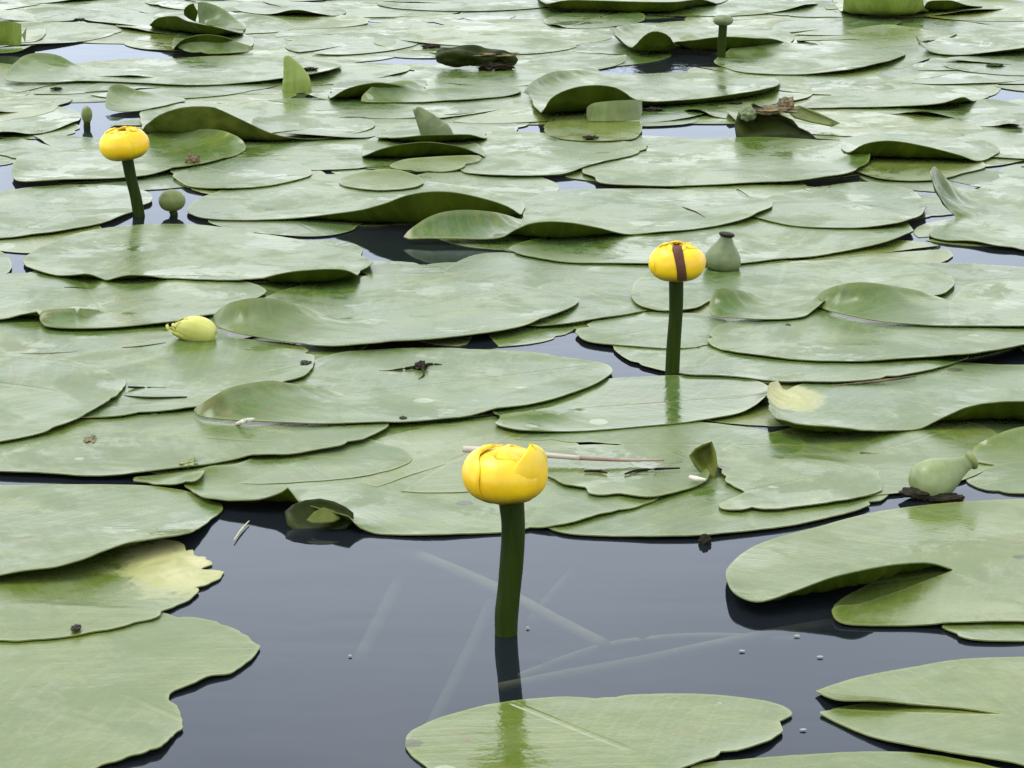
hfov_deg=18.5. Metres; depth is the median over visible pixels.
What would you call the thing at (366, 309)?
lily pad
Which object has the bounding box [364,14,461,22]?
lily pad
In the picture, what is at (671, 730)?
lily pad
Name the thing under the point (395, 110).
lily pad
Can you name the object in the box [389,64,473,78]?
lily pad
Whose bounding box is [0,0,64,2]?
lily pad
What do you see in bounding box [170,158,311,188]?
lily pad
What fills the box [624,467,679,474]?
dry stalk
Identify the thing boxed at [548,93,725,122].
lily pad
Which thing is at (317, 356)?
lily pad
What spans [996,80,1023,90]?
lily pad
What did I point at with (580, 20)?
lily pad
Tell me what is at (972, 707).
lily pad
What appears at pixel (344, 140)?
lily pad
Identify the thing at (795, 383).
lily pad
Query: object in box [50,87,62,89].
dead bit
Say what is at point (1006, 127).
lily pad
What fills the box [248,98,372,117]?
lily pad
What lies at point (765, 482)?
lily pad
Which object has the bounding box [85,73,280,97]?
lily pad
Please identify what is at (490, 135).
lily pad
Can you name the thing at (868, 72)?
lily pad
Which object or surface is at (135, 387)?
dry stalk
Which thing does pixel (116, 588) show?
lily pad
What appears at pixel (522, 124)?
lily pad
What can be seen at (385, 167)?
lily pad
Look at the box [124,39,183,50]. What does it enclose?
lily pad
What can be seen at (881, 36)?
lily pad
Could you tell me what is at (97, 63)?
lily pad
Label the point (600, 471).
dry stalk
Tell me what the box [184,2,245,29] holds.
lily pad
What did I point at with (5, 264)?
lily pad
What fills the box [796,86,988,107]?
lily pad
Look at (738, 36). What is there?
lily pad
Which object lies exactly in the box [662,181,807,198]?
lily pad
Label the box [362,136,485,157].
lily pad
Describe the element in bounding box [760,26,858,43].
lily pad
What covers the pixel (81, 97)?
lily pad
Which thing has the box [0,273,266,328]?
lily pad
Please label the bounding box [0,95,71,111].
lily pad
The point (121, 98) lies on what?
lily pad
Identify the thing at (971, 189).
lily pad
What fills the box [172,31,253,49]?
lily pad
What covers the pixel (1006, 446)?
lily pad
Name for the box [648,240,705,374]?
yellow pond lily
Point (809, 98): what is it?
lily pad
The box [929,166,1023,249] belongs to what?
lily pad
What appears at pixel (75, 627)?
dead crumb
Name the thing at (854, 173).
lily pad
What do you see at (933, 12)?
lily pad
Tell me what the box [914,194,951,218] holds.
lily pad
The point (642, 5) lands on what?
lily pad
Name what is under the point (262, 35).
lily pad
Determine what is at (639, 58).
lily pad
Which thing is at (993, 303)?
lily pad
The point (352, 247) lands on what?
lily pad
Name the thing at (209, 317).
lily pad
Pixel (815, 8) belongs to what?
lily pad
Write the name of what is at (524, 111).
lily pad
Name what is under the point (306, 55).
lily pad
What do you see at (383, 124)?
lily pad
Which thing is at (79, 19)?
dead bit
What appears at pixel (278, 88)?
lily pad
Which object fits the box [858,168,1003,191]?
lily pad
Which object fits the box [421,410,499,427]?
lily pad
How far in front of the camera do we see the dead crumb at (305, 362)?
2.19 m
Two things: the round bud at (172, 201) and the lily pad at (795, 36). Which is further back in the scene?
the lily pad at (795, 36)
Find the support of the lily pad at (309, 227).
on the water
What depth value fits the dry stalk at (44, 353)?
2.22 m
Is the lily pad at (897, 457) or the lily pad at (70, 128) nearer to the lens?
the lily pad at (897, 457)
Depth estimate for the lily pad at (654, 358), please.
2.22 m
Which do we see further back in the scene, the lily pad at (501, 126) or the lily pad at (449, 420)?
the lily pad at (501, 126)
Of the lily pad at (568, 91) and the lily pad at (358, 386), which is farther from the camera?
the lily pad at (568, 91)
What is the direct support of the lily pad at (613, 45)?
on the water
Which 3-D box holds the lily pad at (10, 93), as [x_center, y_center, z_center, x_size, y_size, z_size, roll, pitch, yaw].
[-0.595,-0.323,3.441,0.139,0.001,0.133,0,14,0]
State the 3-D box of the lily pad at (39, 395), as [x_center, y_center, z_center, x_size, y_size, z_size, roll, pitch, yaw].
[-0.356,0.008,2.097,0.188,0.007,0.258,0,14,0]
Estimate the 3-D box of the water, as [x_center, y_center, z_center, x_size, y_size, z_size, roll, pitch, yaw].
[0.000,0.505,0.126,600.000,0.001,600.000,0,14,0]
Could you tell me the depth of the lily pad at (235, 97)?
3.39 m
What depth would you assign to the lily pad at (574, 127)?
3.17 m
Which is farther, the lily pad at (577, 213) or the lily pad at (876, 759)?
the lily pad at (577, 213)
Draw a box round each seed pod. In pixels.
[705,231,740,270]
[898,451,978,502]
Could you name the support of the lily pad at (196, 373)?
on the water
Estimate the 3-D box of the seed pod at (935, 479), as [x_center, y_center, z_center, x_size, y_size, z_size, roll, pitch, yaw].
[0.255,0.058,1.877,0.049,0.031,0.032,0,14,0]
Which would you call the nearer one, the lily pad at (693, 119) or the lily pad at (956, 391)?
the lily pad at (956, 391)
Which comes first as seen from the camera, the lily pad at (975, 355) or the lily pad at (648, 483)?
the lily pad at (648, 483)
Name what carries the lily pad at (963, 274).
on the water
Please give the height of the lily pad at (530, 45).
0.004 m
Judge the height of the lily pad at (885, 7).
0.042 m
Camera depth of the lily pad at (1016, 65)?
3.61 m
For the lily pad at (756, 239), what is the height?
0.005 m
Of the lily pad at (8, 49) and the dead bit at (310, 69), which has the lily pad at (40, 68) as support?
the dead bit at (310, 69)
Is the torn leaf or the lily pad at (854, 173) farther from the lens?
the torn leaf
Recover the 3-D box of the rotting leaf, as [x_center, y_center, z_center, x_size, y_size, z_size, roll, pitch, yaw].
[-0.039,-0.373,3.581,0.098,0.028,0.036,0,14,0]
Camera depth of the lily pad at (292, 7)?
4.12 m
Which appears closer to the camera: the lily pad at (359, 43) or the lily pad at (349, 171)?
the lily pad at (349, 171)
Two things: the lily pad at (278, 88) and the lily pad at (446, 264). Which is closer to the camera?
the lily pad at (446, 264)
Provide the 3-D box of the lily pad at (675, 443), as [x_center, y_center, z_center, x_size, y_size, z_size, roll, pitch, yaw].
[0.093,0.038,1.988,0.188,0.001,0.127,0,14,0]
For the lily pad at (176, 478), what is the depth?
1.90 m
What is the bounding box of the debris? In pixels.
[698,533,711,544]
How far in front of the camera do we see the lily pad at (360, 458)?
1.94 m
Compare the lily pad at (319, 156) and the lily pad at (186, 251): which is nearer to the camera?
the lily pad at (186, 251)
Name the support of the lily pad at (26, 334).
on the water
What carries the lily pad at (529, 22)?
on the water
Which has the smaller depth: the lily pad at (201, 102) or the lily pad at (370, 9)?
the lily pad at (201, 102)
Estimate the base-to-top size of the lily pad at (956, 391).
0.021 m
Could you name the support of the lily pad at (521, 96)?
on the water
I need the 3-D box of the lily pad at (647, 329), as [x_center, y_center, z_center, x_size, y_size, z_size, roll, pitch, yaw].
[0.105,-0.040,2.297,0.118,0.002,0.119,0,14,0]
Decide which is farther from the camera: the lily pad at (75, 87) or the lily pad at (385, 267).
the lily pad at (75, 87)
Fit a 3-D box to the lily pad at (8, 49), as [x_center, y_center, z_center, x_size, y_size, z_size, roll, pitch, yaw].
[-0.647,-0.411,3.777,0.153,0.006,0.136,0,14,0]
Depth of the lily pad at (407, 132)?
3.13 m
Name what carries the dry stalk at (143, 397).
on the lily pad at (196, 373)
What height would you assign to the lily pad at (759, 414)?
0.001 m
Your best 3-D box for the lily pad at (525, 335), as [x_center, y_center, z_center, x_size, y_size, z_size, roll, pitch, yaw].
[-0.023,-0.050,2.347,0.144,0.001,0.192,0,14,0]
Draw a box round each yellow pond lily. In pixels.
[99,126,148,216]
[462,443,547,637]
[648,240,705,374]
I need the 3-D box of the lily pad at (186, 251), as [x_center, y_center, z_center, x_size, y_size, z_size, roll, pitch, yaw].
[-0.254,-0.113,2.560,0.286,0.017,0.264,0,14,0]
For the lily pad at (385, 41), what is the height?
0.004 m
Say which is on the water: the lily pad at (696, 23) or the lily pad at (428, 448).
the lily pad at (696, 23)
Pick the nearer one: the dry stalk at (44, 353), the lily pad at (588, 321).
the dry stalk at (44, 353)
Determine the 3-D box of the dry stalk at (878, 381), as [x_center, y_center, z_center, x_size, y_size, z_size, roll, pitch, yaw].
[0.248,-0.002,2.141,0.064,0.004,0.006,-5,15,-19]
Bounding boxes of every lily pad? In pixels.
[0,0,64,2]
[0,1,57,18]
[0,7,103,21]
[0,10,46,45]
[0,22,121,46]
[0,44,34,52]
[0,63,11,76]
[0,76,100,93]
[0,89,28,96]
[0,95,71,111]
[0,98,57,120]
[0,106,80,133]
[0,122,79,138]
[0,135,99,157]
[0,155,16,164]
[0,184,151,238]
[0,225,100,252]
[0,251,11,273]
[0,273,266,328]
[0,316,239,358]
[0,355,125,441]
[0,407,388,475]
[0,484,222,575]
[0,539,223,641]
[0,613,259,767]
[5,53,341,84]
[7,0,153,11]
[12,129,245,181]
[23,224,372,281]
[26,83,107,102]
[59,169,183,189]
[66,338,314,417]
[76,59,161,76]
[79,5,236,25]
[81,25,177,43]
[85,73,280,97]
[105,84,185,111]
[108,118,148,134]
[116,14,293,33]
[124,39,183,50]
[133,470,203,484]
[139,101,224,114]
[140,103,374,140]
[142,89,296,110]
[145,0,265,10]
[149,438,411,483]
[150,10,245,34]
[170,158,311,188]
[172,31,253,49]
[173,315,252,338]
[176,170,325,193]
[178,40,252,53]
[183,423,658,534]
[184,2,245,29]
[187,174,524,222]
[194,348,612,423]
[208,218,362,236]
[211,12,369,29]
[212,274,578,345]
[217,100,306,106]
[220,142,416,169]
[228,0,314,1]
[230,46,406,63]
[234,1,345,15]
[237,84,333,93]
[238,140,290,154]
[240,240,362,282]
[245,337,367,354]
[246,33,309,37]
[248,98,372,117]
[251,32,293,49]
[252,110,456,137]
[254,281,298,297]
[259,63,410,84]
[275,23,440,40]
[283,136,374,144]
[285,32,421,54]
[298,261,445,285]
[305,80,425,99]
[307,111,442,130]
[313,354,326,359]
[314,1,459,16]
[315,88,512,118]
[323,0,408,6]
[328,76,426,97]
[331,169,368,173]
[339,169,423,190]
[357,140,453,171]
[359,222,417,225]
[361,78,520,102]
[361,419,578,492]
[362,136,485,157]
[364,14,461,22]
[364,44,436,57]
[374,29,470,50]
[377,0,546,10]
[377,123,486,141]
[388,415,492,424]
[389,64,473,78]
[390,155,481,171]
[399,25,611,45]
[401,19,497,34]
[404,188,772,238]
[405,693,791,767]
[417,169,558,193]
[417,324,574,346]
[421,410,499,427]
[422,100,586,122]
[423,73,546,102]
[427,38,579,53]
[428,262,455,267]
[431,63,599,85]
[440,235,540,251]
[444,252,651,325]
[446,55,625,71]
[447,19,609,32]
[449,113,517,130]
[459,7,574,19]
[460,138,647,175]
[461,130,556,154]
[473,349,555,355]
[480,110,547,124]
[490,191,539,218]
[492,375,767,431]
[509,216,913,263]
[515,421,805,463]
[516,122,528,127]
[524,50,670,65]
[524,70,779,112]
[540,0,726,11]
[544,11,644,28]
[544,114,641,140]
[545,26,652,53]
[546,444,709,496]
[547,468,888,536]
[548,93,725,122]
[555,9,598,10]
[556,172,595,180]
[561,167,583,174]
[569,302,709,323]
[572,303,744,348]
[575,312,727,348]
[582,137,870,186]
[584,100,641,121]
[596,10,676,18]
[613,23,689,51]
[613,345,790,382]
[618,136,693,145]
[631,260,954,319]
[640,0,809,15]
[642,116,698,125]
[662,21,716,26]
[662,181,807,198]
[668,25,793,49]
[672,78,812,106]
[677,99,795,118]
[678,352,968,381]
[680,34,727,50]
[685,10,843,26]
[687,66,813,83]
[689,113,734,123]
[689,441,882,509]
[691,751,996,767]
[702,383,793,425]
[707,307,1023,361]
[714,41,904,74]
[726,499,1023,625]
[727,108,981,136]
[736,186,812,195]
[752,182,926,227]
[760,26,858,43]
[767,0,927,16]
[767,362,1023,431]
[771,420,996,495]
[772,76,894,94]
[773,17,900,34]
[776,240,952,262]
[780,382,812,385]
[793,94,834,108]
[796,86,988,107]
[797,24,955,47]
[810,65,949,82]
[812,134,851,139]
[815,171,860,178]
[815,657,1023,765]
[817,281,1023,325]
[825,6,1002,16]
[832,0,930,15]
[840,131,999,160]
[855,156,985,180]
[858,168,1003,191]
[861,104,1001,117]
[871,45,1018,69]
[873,16,974,26]
[876,62,1023,83]
[886,79,1000,95]
[896,101,1023,123]
[897,20,976,29]
[911,0,1023,21]
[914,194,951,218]
[914,218,994,245]
[915,28,1023,54]
[917,19,1023,32]
[917,262,1023,299]
[924,0,982,9]
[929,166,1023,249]
[942,55,1023,75]
[942,622,1023,641]
[948,124,1023,134]
[957,183,987,191]
[959,99,1023,125]
[963,130,1023,158]
[963,418,1023,423]
[966,461,1023,493]
[967,348,1013,358]
[972,426,1023,465]
[980,50,1023,54]
[980,424,1023,433]
[982,159,1023,166]
[985,157,1023,165]
[988,99,1023,116]
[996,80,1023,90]
[999,163,1023,177]
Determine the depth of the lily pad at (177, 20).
3.87 m
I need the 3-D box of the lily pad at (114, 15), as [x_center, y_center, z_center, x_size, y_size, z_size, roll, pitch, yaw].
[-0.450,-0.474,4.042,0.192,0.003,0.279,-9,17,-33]
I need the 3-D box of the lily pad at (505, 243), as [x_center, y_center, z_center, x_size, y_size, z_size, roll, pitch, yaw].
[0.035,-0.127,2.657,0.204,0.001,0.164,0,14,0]
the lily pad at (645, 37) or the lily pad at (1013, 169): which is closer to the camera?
the lily pad at (1013, 169)
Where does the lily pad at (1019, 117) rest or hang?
on the water
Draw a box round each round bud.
[81,106,91,127]
[158,189,185,215]
[713,15,732,57]
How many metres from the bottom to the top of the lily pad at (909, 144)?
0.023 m
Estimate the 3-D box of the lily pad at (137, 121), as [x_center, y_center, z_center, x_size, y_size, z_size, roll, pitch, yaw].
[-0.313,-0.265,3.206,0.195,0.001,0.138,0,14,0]
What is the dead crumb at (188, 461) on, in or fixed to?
on the lily pad at (141, 442)
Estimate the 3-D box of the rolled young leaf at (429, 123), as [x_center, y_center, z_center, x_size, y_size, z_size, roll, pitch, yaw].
[-0.078,-0.246,3.130,0.041,0.063,0.016,0,14,0]
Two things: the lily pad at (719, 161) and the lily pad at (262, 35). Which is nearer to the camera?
the lily pad at (719, 161)
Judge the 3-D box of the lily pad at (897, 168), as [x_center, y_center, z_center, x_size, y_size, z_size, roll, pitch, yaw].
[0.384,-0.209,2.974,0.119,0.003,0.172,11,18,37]
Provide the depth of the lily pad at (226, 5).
4.17 m
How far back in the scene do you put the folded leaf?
1.82 m
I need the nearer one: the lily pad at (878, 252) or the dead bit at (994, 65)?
the lily pad at (878, 252)
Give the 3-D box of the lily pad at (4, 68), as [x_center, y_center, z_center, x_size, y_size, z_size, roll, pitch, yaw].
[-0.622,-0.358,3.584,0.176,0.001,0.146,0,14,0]
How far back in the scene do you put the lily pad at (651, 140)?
3.12 m
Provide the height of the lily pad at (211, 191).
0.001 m
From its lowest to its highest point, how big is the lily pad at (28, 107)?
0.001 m
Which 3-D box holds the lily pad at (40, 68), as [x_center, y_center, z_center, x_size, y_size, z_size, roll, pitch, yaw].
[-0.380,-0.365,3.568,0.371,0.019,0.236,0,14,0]
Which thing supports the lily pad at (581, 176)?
on the water
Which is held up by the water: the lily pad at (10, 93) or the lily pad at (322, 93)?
the lily pad at (322, 93)
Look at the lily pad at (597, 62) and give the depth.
3.65 m
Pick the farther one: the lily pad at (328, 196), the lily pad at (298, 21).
the lily pad at (298, 21)
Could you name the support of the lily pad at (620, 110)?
on the lily pad at (574, 127)
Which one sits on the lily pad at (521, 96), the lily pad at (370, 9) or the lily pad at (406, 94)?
the lily pad at (406, 94)
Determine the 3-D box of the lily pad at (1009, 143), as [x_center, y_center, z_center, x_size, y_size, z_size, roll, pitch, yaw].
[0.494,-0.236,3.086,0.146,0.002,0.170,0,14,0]
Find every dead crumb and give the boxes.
[70,624,81,631]
[83,435,96,442]
[179,456,197,467]
[184,153,199,164]
[300,360,311,364]
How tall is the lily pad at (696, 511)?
0.002 m
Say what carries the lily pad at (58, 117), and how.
on the water
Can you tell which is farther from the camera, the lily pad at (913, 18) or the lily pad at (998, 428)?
the lily pad at (913, 18)
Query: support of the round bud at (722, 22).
on the water
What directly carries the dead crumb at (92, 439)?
on the lily pad at (141, 442)
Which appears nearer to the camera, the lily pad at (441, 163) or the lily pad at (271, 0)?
the lily pad at (441, 163)
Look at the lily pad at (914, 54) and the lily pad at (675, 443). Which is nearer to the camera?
the lily pad at (675, 443)
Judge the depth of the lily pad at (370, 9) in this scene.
4.10 m
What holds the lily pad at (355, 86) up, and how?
on the water
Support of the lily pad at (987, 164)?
on the water
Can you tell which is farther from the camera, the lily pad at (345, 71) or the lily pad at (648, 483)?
the lily pad at (345, 71)
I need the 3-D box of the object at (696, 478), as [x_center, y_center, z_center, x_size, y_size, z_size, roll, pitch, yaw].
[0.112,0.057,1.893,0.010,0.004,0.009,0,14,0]
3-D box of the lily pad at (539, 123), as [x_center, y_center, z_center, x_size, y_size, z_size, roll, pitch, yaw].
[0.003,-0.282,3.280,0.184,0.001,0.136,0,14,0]
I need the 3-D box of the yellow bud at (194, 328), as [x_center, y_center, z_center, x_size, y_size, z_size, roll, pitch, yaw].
[-0.231,-0.039,2.257,0.037,0.021,0.021,0,14,0]
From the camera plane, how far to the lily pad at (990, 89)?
3.47 m
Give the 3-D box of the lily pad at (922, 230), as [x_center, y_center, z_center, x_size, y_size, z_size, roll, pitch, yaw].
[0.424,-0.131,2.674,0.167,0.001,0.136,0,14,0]
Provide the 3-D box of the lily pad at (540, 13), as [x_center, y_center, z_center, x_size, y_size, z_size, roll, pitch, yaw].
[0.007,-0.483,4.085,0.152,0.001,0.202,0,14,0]
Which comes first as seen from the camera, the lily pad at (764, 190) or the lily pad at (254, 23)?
the lily pad at (764, 190)
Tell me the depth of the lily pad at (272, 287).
2.45 m
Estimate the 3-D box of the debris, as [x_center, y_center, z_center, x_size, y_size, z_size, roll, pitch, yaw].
[0.110,0.089,1.786,0.008,0.009,0.007,0,14,0]
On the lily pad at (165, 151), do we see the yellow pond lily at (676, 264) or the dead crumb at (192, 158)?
the dead crumb at (192, 158)
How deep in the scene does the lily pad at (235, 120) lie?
3.11 m
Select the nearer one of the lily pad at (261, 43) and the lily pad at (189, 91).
the lily pad at (189, 91)
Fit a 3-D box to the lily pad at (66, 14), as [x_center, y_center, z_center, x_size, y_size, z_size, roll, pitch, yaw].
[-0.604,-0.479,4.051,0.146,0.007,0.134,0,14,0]
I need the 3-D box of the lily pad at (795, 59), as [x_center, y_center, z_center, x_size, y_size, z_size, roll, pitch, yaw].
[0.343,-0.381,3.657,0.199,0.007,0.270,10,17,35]
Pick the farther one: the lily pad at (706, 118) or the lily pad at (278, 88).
the lily pad at (278, 88)
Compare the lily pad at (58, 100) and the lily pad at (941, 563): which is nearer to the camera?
the lily pad at (941, 563)
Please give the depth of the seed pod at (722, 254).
2.50 m
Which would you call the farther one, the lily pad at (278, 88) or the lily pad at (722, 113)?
the lily pad at (278, 88)
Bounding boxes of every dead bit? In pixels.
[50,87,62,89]
[74,18,85,21]
[304,67,317,70]
[422,44,440,48]
[582,135,598,139]
[642,107,664,111]
[986,63,1005,66]
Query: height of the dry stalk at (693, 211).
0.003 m
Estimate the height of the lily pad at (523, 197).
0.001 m
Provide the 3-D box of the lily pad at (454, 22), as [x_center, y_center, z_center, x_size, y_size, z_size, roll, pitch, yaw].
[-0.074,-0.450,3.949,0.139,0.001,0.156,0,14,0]
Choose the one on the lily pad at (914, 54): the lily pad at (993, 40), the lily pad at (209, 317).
the lily pad at (993, 40)
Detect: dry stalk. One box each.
[20,351,76,353]
[122,342,165,347]
[124,395,186,398]
[128,386,165,388]
[584,469,607,473]
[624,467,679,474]
[682,206,704,217]
[832,375,915,385]
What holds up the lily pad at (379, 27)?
on the water
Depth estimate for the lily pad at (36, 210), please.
2.76 m
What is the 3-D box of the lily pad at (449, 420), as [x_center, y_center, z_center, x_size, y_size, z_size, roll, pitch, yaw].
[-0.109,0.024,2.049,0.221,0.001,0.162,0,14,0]
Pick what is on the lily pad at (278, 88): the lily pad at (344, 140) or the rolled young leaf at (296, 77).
the rolled young leaf at (296, 77)
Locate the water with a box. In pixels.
[0,0,1023,767]
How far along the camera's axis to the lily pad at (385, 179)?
2.87 m
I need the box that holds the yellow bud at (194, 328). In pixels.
[166,316,216,340]
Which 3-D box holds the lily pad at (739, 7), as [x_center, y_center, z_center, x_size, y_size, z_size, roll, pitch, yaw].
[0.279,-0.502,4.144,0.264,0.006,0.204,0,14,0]
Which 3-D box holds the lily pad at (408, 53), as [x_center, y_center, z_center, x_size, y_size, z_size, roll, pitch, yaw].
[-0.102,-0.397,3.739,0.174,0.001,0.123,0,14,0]
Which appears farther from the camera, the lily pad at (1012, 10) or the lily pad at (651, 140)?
the lily pad at (1012, 10)
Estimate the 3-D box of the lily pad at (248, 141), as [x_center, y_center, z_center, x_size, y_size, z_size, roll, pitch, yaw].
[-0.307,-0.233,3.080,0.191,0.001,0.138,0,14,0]
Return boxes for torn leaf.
[734,96,838,139]
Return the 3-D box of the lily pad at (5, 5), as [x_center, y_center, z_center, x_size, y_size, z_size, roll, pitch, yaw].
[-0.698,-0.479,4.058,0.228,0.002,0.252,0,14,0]
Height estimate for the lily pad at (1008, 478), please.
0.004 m
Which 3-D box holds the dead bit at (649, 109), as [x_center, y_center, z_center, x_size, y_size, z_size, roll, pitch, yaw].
[0.148,-0.288,3.293,0.026,0.006,0.016,0,14,0]
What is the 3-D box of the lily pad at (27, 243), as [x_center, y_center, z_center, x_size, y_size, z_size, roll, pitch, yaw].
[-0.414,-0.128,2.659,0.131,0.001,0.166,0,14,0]
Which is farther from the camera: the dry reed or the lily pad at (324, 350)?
the lily pad at (324, 350)
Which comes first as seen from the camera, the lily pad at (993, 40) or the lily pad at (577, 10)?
the lily pad at (993, 40)
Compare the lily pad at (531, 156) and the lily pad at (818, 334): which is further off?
the lily pad at (531, 156)
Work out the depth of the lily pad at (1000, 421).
2.05 m
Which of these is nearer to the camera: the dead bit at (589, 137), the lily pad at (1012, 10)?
the dead bit at (589, 137)
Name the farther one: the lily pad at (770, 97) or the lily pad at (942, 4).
the lily pad at (942, 4)
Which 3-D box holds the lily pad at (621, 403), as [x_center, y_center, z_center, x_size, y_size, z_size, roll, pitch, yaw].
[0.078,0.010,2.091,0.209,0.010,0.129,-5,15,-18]
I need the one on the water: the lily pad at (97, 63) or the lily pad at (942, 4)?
the lily pad at (942, 4)
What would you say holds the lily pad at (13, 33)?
on the lily pad at (63, 32)
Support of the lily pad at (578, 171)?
on the water
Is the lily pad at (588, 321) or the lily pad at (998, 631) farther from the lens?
the lily pad at (588, 321)
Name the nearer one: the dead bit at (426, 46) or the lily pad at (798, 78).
the lily pad at (798, 78)
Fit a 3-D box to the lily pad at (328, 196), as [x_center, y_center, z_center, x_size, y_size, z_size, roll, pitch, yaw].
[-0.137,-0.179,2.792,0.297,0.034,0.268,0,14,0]
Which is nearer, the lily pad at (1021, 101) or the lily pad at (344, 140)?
the lily pad at (344, 140)
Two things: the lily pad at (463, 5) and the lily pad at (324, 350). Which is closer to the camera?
the lily pad at (324, 350)
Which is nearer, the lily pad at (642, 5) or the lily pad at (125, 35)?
the lily pad at (125, 35)
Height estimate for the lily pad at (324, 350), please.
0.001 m
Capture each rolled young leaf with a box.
[282,56,311,91]
[413,107,452,134]
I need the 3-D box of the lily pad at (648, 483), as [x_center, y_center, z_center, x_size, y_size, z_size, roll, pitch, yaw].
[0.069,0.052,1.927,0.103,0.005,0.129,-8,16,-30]
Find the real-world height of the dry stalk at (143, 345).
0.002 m
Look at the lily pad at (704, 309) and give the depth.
2.36 m
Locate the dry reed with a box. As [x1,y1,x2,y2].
[462,446,663,461]
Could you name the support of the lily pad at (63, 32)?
on the water
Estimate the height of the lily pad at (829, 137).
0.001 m
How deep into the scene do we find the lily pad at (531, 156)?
3.02 m
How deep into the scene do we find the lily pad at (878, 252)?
2.57 m
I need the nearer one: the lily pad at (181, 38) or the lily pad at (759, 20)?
the lily pad at (181, 38)
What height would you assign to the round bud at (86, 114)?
0.042 m
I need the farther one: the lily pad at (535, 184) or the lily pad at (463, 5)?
the lily pad at (463, 5)
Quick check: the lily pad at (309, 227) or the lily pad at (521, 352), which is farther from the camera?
the lily pad at (309, 227)
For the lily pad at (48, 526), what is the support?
on the water
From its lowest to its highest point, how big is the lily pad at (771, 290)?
0.019 m
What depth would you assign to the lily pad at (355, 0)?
4.20 m
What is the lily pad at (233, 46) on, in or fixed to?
on the water
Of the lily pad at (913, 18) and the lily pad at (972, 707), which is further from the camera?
the lily pad at (913, 18)
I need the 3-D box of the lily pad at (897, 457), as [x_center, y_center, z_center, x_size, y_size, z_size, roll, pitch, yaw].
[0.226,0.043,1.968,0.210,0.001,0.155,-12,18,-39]
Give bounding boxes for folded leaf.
[285,498,353,528]
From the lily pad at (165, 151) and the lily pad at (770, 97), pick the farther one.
the lily pad at (770, 97)
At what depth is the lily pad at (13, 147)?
3.09 m
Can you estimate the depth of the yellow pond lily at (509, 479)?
1.60 m
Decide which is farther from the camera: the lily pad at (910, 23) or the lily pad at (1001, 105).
the lily pad at (910, 23)
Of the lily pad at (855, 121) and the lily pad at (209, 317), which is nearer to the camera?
the lily pad at (209, 317)
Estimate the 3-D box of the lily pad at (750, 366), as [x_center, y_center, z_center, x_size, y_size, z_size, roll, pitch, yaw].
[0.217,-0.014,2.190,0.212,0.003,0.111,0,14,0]
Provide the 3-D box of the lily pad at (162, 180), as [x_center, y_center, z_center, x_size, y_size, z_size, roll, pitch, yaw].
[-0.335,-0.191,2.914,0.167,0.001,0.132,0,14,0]
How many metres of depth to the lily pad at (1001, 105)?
3.30 m
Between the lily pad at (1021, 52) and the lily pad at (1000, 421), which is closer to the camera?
the lily pad at (1000, 421)
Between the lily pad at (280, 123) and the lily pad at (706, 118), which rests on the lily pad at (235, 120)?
the lily pad at (280, 123)
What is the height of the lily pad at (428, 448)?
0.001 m
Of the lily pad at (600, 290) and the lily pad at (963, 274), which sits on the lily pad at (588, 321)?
the lily pad at (600, 290)
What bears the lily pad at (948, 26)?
on the water
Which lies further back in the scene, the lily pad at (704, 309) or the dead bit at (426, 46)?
the dead bit at (426, 46)
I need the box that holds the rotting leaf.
[435,45,519,70]
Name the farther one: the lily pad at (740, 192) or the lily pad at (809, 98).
the lily pad at (809, 98)
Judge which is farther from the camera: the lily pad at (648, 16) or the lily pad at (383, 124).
the lily pad at (648, 16)
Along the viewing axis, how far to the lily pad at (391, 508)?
1.86 m
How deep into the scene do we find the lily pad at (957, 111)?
3.29 m
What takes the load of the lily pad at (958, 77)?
on the water
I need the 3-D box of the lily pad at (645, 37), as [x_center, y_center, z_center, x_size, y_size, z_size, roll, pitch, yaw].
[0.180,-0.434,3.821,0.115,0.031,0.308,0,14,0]
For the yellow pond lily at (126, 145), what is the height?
0.139 m
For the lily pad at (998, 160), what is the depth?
3.00 m
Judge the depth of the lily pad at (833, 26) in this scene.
3.95 m
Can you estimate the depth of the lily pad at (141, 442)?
1.99 m
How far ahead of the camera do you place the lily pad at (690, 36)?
3.82 m
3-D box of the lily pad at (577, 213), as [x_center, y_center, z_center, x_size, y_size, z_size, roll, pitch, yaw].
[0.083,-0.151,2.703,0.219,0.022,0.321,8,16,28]
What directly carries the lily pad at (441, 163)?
on the water
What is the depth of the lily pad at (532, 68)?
3.57 m
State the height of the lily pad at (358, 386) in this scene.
0.019 m
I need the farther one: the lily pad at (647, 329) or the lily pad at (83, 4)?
the lily pad at (83, 4)
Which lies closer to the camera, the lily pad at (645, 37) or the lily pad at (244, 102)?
the lily pad at (244, 102)
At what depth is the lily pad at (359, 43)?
3.79 m
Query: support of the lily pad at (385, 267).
on the water
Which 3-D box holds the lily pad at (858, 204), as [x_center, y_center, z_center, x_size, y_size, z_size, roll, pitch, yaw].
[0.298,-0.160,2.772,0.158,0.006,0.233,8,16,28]
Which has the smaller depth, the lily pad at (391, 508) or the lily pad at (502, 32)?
the lily pad at (391, 508)
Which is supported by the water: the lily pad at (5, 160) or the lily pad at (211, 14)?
the lily pad at (5, 160)
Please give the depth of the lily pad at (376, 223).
2.70 m
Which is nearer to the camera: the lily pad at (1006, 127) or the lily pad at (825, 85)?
the lily pad at (1006, 127)
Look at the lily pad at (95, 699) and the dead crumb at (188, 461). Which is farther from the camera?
the dead crumb at (188, 461)

